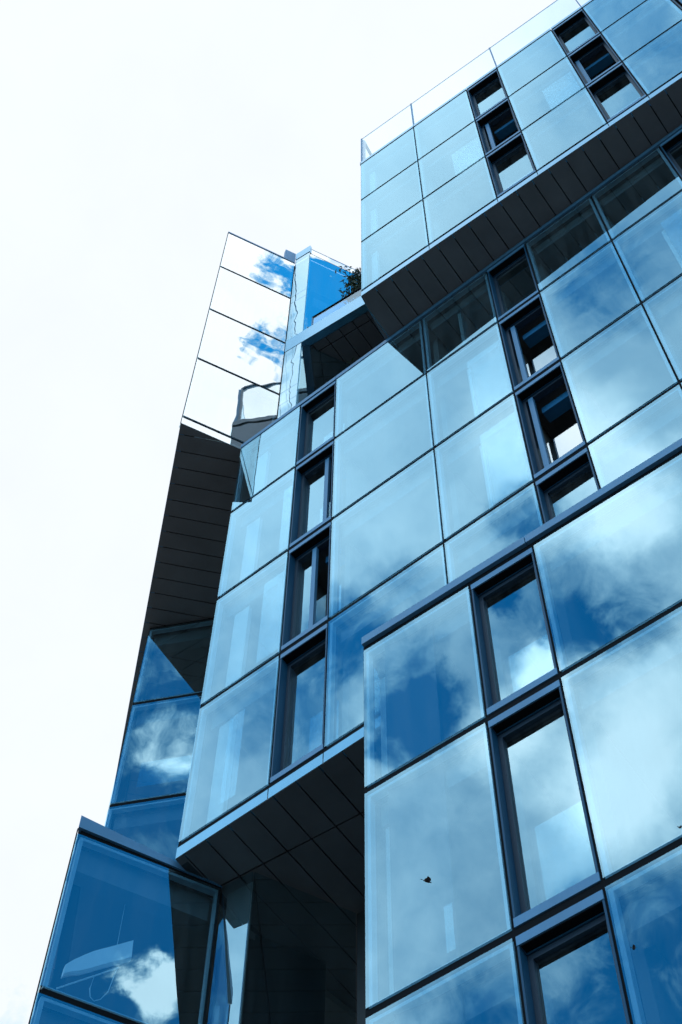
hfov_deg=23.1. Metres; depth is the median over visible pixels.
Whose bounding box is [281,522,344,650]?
window
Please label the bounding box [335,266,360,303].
terrace shrub
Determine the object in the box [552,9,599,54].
window
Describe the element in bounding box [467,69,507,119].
window
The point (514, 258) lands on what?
window
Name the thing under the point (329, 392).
window
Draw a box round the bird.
[420,876,431,882]
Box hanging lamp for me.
[56,906,132,1000]
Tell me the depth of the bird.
12.18 m
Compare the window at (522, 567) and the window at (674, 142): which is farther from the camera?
the window at (674, 142)
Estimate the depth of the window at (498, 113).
40.94 m
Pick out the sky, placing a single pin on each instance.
(136, 135)
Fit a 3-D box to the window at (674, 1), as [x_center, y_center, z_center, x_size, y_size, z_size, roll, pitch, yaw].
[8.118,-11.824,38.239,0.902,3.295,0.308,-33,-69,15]
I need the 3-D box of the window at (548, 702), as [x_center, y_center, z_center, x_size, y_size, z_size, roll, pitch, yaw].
[2.079,2.945,16.973,0.938,3.497,0.259,-33,-69,15]
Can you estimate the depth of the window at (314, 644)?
25.52 m
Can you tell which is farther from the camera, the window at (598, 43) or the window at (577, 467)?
the window at (598, 43)
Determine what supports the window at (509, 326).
in the glass building
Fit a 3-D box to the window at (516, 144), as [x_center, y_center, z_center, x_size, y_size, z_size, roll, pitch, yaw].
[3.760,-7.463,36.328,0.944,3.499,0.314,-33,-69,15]
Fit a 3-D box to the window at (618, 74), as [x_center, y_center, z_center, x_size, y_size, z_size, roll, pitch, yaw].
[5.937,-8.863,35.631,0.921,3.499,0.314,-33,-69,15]
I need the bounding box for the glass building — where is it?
[28,0,681,1023]
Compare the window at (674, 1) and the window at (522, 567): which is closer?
the window at (522, 567)
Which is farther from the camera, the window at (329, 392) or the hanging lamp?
the window at (329, 392)
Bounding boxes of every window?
[270,624,337,783]
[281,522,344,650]
[290,441,345,547]
[296,381,343,464]
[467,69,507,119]
[471,547,557,715]
[476,99,520,154]
[486,133,535,196]
[487,244,538,320]
[488,680,600,928]
[499,294,559,390]
[515,362,585,478]
[515,890,630,1023]
[535,448,599,522]
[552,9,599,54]
[568,34,620,85]
[587,63,645,121]
[659,129,681,176]
[672,0,681,8]
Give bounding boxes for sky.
[0,0,588,1023]
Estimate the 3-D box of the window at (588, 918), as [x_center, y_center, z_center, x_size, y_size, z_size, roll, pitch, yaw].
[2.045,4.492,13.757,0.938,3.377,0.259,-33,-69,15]
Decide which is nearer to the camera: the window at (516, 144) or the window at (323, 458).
the window at (323, 458)
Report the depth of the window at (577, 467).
25.05 m
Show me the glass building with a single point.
(412, 620)
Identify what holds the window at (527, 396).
in the glass building

